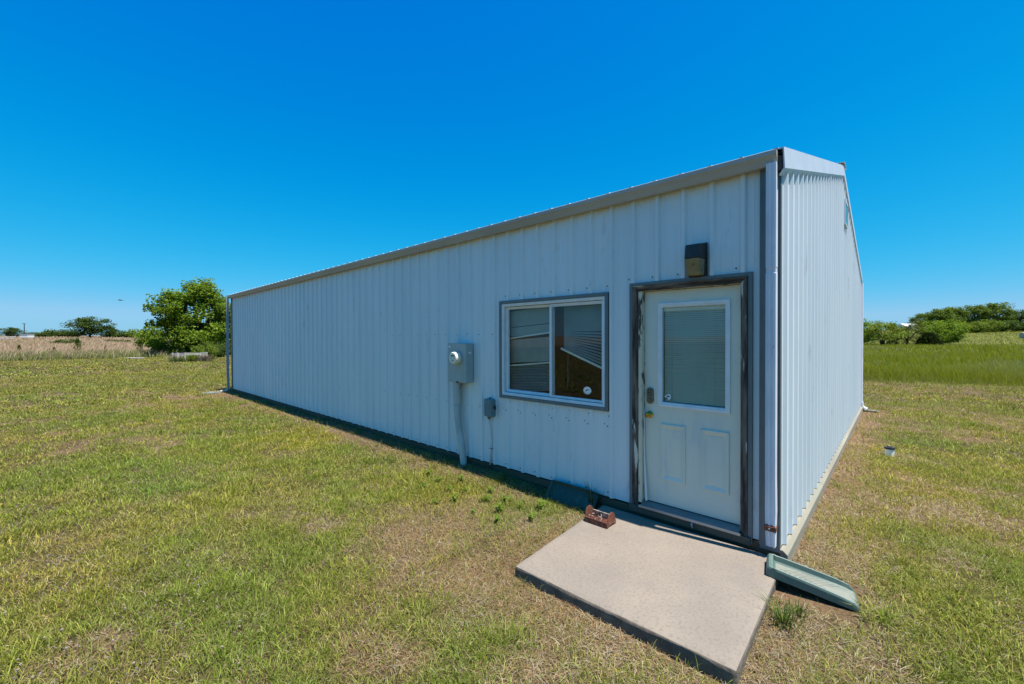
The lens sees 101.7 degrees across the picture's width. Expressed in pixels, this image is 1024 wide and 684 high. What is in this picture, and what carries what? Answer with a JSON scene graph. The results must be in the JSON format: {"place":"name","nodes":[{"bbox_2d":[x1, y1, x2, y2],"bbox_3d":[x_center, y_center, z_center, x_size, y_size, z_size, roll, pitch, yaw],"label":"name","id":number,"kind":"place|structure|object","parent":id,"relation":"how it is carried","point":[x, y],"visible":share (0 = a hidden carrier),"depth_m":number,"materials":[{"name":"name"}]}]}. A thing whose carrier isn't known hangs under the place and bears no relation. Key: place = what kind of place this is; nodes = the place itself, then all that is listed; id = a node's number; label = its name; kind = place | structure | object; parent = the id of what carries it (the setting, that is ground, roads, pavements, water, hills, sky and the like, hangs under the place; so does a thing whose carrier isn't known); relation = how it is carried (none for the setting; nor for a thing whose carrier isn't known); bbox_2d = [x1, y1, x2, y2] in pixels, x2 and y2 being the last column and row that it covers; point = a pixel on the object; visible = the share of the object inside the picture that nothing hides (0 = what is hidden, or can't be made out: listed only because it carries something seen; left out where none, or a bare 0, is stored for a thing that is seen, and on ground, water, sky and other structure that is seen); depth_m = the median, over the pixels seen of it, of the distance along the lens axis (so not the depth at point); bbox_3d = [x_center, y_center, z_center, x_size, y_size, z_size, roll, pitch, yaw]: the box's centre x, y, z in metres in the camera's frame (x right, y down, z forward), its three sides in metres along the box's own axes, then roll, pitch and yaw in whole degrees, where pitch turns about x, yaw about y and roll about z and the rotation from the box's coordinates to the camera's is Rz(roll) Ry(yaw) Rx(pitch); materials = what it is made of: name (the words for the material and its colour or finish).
{"place":"outdoors","nodes":[
{"label":"outdoors","id":0,"kind":"place"},
{"bbox_2d":[0,330,1023,683],"bbox_3d":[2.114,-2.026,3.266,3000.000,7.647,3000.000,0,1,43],"label":"ground","id":1,"kind":"structure","parent":0,"point":[792,592],"depth_m":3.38,"materials":[{"name":"green plant"}]},
{"bbox_2d":[0,327,26,336],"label":"broadleaf tree","id":2,"kind":"object","parent":1,"relation":"on","point":[11,331],"visible":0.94,"depth_m":169.46,"materials":[{"name":"green plant"}]},
{"bbox_2d":[19,334,33,338],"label":"white cabin","id":3,"kind":"object","parent":1,"relation":"on","point":[26,335],"visible":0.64,"depth_m":140.99,"materials":[{"name":"paint"}]},
{"bbox_2d":[32,333,52,336],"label":"hedge bush","id":4,"kind":"object","parent":1,"relation":"on","point":[42,335],"visible":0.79,"depth_m":171.10,"materials":[{"name":"green plant"}]},
{"bbox_2d":[42,329,83,337],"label":"hedge bush","id":5,"kind":"object","parent":1,"relation":"on","point":[61,334],"visible":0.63,"depth_m":175.11,"materials":[{"name":"green plant"}]},
{"bbox_2d":[49,338,83,343],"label":"field bush","id":6,"kind":"object","parent":1,"relation":"on","point":[63,341],"visible":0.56,"depth_m":91.21,"materials":[{"name":"green plant"}]},
{"bbox_2d":[71,338,82,349],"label":"young cedar","id":7,"kind":"object","parent":1,"relation":"on","point":[77,341],"visible":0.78,"depth_m":44.48,"materials":[{"name":"green plant"}]},
{"bbox_2d":[59,316,117,337],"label":"broadleaf tree","id":8,"kind":"object","parent":1,"relation":"on","point":[87,326],"visible":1,"depth_m":163.00,"materials":[{"name":"green plant"}]},
{"bbox_2d":[100,325,118,337],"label":"broadleaf tree","id":9,"kind":"object","parent":1,"relation":"on","point":[114,329],"visible":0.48,"depth_m":170.87,"materials":[{"name":"green plant"}]},
{"bbox_2d":[0,335,230,360],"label":"prairie grass","id":10,"kind":"structure","parent":1,"relation":"on","point":[40,349],"depth_m":44.79,"materials":[{"name":"plant"}]},
{"bbox_2d":[101,330,133,337],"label":"hedge bush","id":11,"kind":"object","parent":1,"relation":"on","point":[110,334],"visible":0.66,"depth_m":169.74,"materials":[{"name":"green plant"}]},
{"bbox_2d":[136,339,143,349],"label":"young cedar","id":12,"kind":"object","parent":1,"relation":"on","point":[139,343],"visible":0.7,"depth_m":43.95,"materials":[{"name":"green plant"}]},
{"bbox_2d":[126,323,172,345],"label":"broadleaf tree","id":13,"kind":"object","parent":1,"relation":"on","point":[137,333],"visible":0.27,"depth_m":64.81,"materials":[{"name":"green plant"}]},
{"bbox_2d":[166,355,183,361],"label":"dead weeds","id":14,"kind":"object","parent":1,"relation":"on","point":[170,357],"visible":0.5,"depth_m":33.03,"materials":[{"name":"beige plant"}]},
{"bbox_2d":[159,357,196,361],"bbox_3d":[-26.230,1.328,33.079,3.003,0.487,2.597,0,1,-9],"label":"grass tuft","id":15,"kind":"object","parent":1,"relation":"on","point":[179,360],"visible":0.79,"depth_m":32.49,"materials":[{"name":"green plant"}]},
{"bbox_2d":[142,277,230,352],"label":"broadleaf tree","id":16,"kind":"object","parent":1,"relation":"on","point":[187,331],"visible":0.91,"depth_m":43.86,"materials":[{"name":"green plant"}]},
{"bbox_2d":[172,352,207,360],"bbox_3d":[-25.945,1.241,33.542,2.201,0.830,1.516,0,1,-3],"label":"plank planter","id":17,"kind":"object","parent":1,"relation":"on","point":[184,354],"visible":0.74,"depth_m":33.02,"materials":[{"name":"grey wood"}]},
{"bbox_2d":[186,352,206,360],"bbox_3d":[-25.573,1.185,33.515,1.399,0.809,1.712,0,1,2],"label":"weed clump","id":18,"kind":"object","parent":1,"relation":"on","point":[194,356],"visible":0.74,"depth_m":33.12,"materials":[{"name":"green plant"}]},
{"bbox_2d":[193,353,215,361],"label":"dead weeds","id":19,"kind":"object","parent":1,"relation":"on","point":[204,357],"visible":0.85,"depth_m":33.08,"materials":[{"name":"beige plant"}]},
{"bbox_2d":[191,341,219,358],"bbox_3d":[-26.942,0.732,36.509,2.178,1.765,1.781,0,1,-30],"label":"sumac shrub","id":20,"kind":"object","parent":1,"relation":"on","point":[210,349],"visible":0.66,"depth_m":36.36,"materials":[{"name":"green plant"}]},
{"bbox_2d":[199,341,230,356],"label":"dark shrub","id":21,"kind":"object","parent":1,"relation":"on","point":[222,351],"visible":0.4,"depth_m":40.59,"materials":[{"name":"green plant"}]},
{"bbox_2d":[0,417,439,683],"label":"seed heads","id":22,"kind":"object","parent":1,"relation":"on","point":[44,637],"visible":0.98,"depth_m":3.46,"materials":[{"name":"plant"}]},
{"bbox_2d":[479,494,490,501],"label":"broadleaf weed","id":23,"kind":"object","parent":1,"relation":"on","point":[484,498],"visible":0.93,"depth_m":4.55,"materials":[{"name":"green plant"}]},
{"bbox_2d":[495,502,502,511],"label":"broadleaf weed","id":24,"kind":"object","parent":1,"relation":"on","point":[499,510],"visible":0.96,"depth_m":4.25,"materials":[{"name":"green plant"}]},
{"bbox_2d":[495,470,508,481],"bbox_3d":[-0.125,1.649,5.140,0.279,0.153,0.227,0,1,43],"label":"grass tuft","id":25,"kind":"object","parent":1,"relation":"on","point":[503,477],"visible":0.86,"depth_m":5.12,"materials":[{"name":"green plant"}]},
{"bbox_2d":[502,493,511,501],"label":"broadleaf weed","id":26,"kind":"object","parent":1,"relation":"on","point":[504,498],"visible":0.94,"depth_m":4.52,"materials":[{"name":"green plant"}]},
{"bbox_2d":[0,356,1023,683],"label":"dry thatch","id":27,"kind":"object","parent":1,"relation":"on","point":[538,598],"visible":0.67,"depth_m":3.06,"materials":[{"name":"plant"}]},
{"bbox_2d":[527,512,535,520],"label":"broadleaf weed","id":28,"kind":"object","parent":1,"relation":"on","point":[530,516],"visible":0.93,"depth_m":4.05,"materials":[{"name":"green plant"}]},
{"bbox_2d":[535,499,546,507],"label":"broadleaf weed","id":29,"kind":"object","parent":1,"relation":"on","point":[543,502],"visible":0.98,"depth_m":4.37,"materials":[{"name":"green plant"}]},
{"bbox_2d":[221,147,866,560],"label":"metal shed","id":30,"kind":"structure","parent":1,"relation":"on","point":[623,361],"depth_m":4.54,"materials":[{"name":"paint"}]},
{"bbox_2d":[448,343,472,465],"bbox_3d":[-0.747,0.942,5.774,0.389,1.851,0.227,0,1,43],"label":"electric meter","id":31,"kind":"object","parent":30,"relation":"attached to","point":[460,363],"visible":0.98,"depth_m":5.74,"materials":[{"name":"grey metal"}]},
{"bbox_2d":[484,397,495,469],"bbox_3d":[-0.277,1.262,5.440,0.182,1.076,0.083,0,1,43],"label":"switch box","id":32,"kind":"object","parent":30,"relation":"attached to","point":[489,407],"visible":0.98,"depth_m":5.43,"materials":[{"name":"grey metal"}]},
{"bbox_2d":[502,296,604,406],"bbox_3d":[0.463,0.098,4.891,1.507,1.161,0.146,0,1,43],"label":"window","id":33,"kind":"structure","parent":30,"relation":"in","point":[587,317],"depth_m":5.00,"materials":[{"name":"white plastic"}]},
{"bbox_2d":[645,285,740,524],"bbox_3d":[1.625,0.532,3.798,0.874,2.037,0.113,0,1,43],"label":"door","id":34,"kind":"structure","parent":30,"relation":"in","point":[692,336],"depth_m":3.79,"materials":[{"name":"paint"}]},
{"bbox_2d":[685,242,707,277],"bbox_3d":[1.597,-0.722,3.635,0.164,0.295,0.144,0,1,43],"label":"wall light","id":35,"kind":"object","parent":30,"relation":"attached to","point":[696,258],"visible":1,"depth_m":3.60,"materials":[{"name":"brown metal"}]},
{"bbox_2d":[844,199,847,228],"bbox_3d":[5.545,-2.123,6.916,0.024,0.400,0.420,0,1,43],"label":"gable sign","id":36,"kind":"object","parent":30,"relation":"attached to","point":[845,213],"visible":0.97,"depth_m":6.86,"materials":[{"name":"white plastic"}]},
{"bbox_2d":[545,479,599,510],"bbox_3d":[0.635,1.676,4.511,0.601,0.232,0.199,0,1,43],"label":"splash block","id":37,"kind":"object","parent":1,"relation":"on","point":[574,496],"depth_m":4.53,"materials":[{"name":"grey concrete"}]},
{"bbox_2d":[584,484,605,507],"bbox_3d":[0.819,1.568,4.366,0.259,0.392,0.269,0,1,43],"label":"grass tuft","id":38,"kind":"object","parent":1,"relation":"on","point":[590,499],"visible":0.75,"depth_m":4.35,"materials":[{"name":"green plant"}]},
{"bbox_2d":[515,505,779,683],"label":"concrete slab","id":39,"kind":"structure","parent":1,"relation":"on","point":[691,597],"depth_m":2.92,"materials":[{"name":"beige concrete"}]},
{"bbox_2d":[584,505,615,528],"bbox_3d":[0.821,1.617,3.884,0.242,0.123,0.162,0,1,43],"label":"boot scraper","id":40,"kind":"object","parent":39,"relation":"on","point":[599,518],"visible":1,"depth_m":3.89,"materials":[{"name":"brick"}]},
{"bbox_2d":[754,589,811,638],"bbox_3d":[1.695,1.704,2.604,0.338,0.162,0.350,0,1,28],"label":"grass tuft","id":41,"kind":"object","parent":1,"relation":"on","point":[782,619],"visible":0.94,"depth_m":2.62,"materials":[{"name":"green plant"}]},
{"bbox_2d":[772,595,820,630],"bbox_3d":[1.820,1.729,2.692,0.290,0.111,0.314,0,1,43],"label":"grass tuft","id":42,"kind":"object","parent":1,"relation":"on","point":[800,611],"visible":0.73,"depth_m":2.69,"materials":[{"name":"green plant"}]},
{"bbox_2d":[766,553,859,611],"bbox_3d":[2.115,1.689,2.962,0.526,0.152,0.257,0,1,32],"label":"splash block","id":43,"kind":"object","parent":1,"relation":"on","point":[815,582],"depth_m":2.95,"materials":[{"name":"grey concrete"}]},
{"bbox_2d":[863,318,878,342],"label":"broadleaf tree","id":44,"kind":"object","parent":1,"relation":"on","point":[865,325],"visible":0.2,"depth_m":88.10,"materials":[{"name":"green plant"}]},
{"bbox_2d":[864,409,879,412],"bbox_3d":[8.622,1.643,9.983,0.280,0.040,0.240,0,1,36],"label":"splash block","id":45,"kind":"object","parent":1,"relation":"on","point":[869,410],"depth_m":9.94,"materials":[{"name":"grey concrete"}]},
{"bbox_2d":[840,593,923,637],"bbox_3d":[2.313,1.725,2.639,0.392,0.118,0.423,0,1,-4],"label":"grass tuft","id":46,"kind":"object","parent":1,"relation":"on","point":[887,617],"visible":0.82,"depth_m":2.66,"materials":[{"name":"green plant"}]},
{"bbox_2d":[863,321,911,344],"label":"bush","id":47,"kind":"object","parent":1,"relation":"on","point":[878,326],"visible":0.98,"depth_m":82.79,"materials":[{"name":"green plant"}]},
{"bbox_2d":[884,446,894,456],"bbox_3d":[5.688,1.667,6.275,0.126,0.193,0.126,0,1,43],"label":"cleanout pipe","id":48,"kind":"object","parent":1,"relation":"on","point":[889,450],"visible":0.82,"depth_m":6.24,"materials":[{"name":"white paint"}]},
{"bbox_2d":[890,320,926,345],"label":"open tree","id":49,"kind":"object","parent":1,"relation":"on","point":[912,328],"visible":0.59,"depth_m":83.10,"materials":[{"name":"green plant"}]},
{"bbox_2d":[908,313,928,327],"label":"hill tree","id":50,"kind":"object","parent":1,"relation":"on","point":[919,316],"visible":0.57,"depth_m":169.53,"materials":[{"name":"green plant"}]},
{"bbox_2d":[913,331,944,344],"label":"dark cedar","id":51,"kind":"object","parent":1,"relation":"on","point":[926,338],"visible":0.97,"depth_m":79.23,"materials":[{"name":"green plant"}]},
{"bbox_2d":[919,308,960,329],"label":"hill tree","id":52,"kind":"object","parent":1,"relation":"on","point":[944,314],"visible":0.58,"depth_m":133.53,"materials":[{"name":"green plant"}]},
{"bbox_2d":[916,319,970,343],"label":"bush","id":53,"kind":"object","parent":1,"relation":"on","point":[950,336],"visible":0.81,"depth_m":80.52,"materials":[{"name":"green plant"}]},
{"bbox_2d":[864,329,1023,344],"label":"hill grass","id":54,"kind":"structure","parent":1,"relation":"on","point":[982,338],"depth_m":107.84,"materials":[{"name":"green plant"}]},
{"bbox_2d":[935,306,970,324],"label":"hill tree","id":55,"kind":"object","parent":1,"relation":"on","point":[958,311],"visible":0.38,"depth_m":147.71,"materials":[{"name":"green plant"}]},
{"bbox_2d":[944,322,977,332],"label":"hill shrub","id":56,"kind":"object","parent":1,"relation":"on","point":[971,328],"visible":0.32,"depth_m":131.04,"materials":[{"name":"green plant"}]},
{"bbox_2d":[960,304,993,322],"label":"hill tree","id":57,"kind":"object","parent":1,"relation":"on","point":[978,313],"visible":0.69,"depth_m":149.93,"materials":[{"name":"green plant"}]},
{"bbox_2d":[965,321,989,332],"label":"hill shrub","id":58,"kind":"object","parent":1,"relation":"on","point":[981,327],"visible":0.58,"depth_m":130.53,"materials":[{"name":"green plant"}]},
{"bbox_2d":[974,319,1008,331],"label":"hill shrub","id":59,"kind":"object","parent":1,"relation":"on","point":[997,324],"visible":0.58,"depth_m":131.64,"materials":[{"name":"green plant"}]},
{"bbox_2d":[983,302,1020,321],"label":"hill tree","id":60,"kind":"object","parent":1,"relation":"on","point":[1008,312],"visible":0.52,"depth_m":149.50,"materials":[{"name":"green plant"}]},
{"bbox_2d":[985,320,1023,331],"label":"hill shrub","id":61,"kind":"object","parent":1,"relation":"on","point":[1011,326],"visible":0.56,"depth_m":131.08,"materials":[{"name":"green plant"}]},
{"bbox_2d":[1006,320,1023,330],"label":"hill shrub","id":62,"kind":"object","parent":1,"relation":"on","point":[1018,322],"visible":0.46,"depth_m":132.03,"materials":[{"name":"green plant"}]},
{"bbox_2d":[1010,309,1023,322],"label":"hill tree","id":63,"kind":"object","parent":1,"relation":"on","point":[1016,317],"visible":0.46,"depth_m":149.70,"materials":[{"name":"green plant"}]},
{"bbox_2d":[0,0,1023,335],"label":"sky","id":64,"kind":"structure","parent":0,"point":[147,146],"materials":[{"name":"blue"}]},
{"bbox_2d":[863,343,1023,386],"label":"meadow grass","id":65,"kind":"structure","parent":0,"point":[997,364],"depth_m":23.17,"materials":[{"name":"green plant"}]}
]}

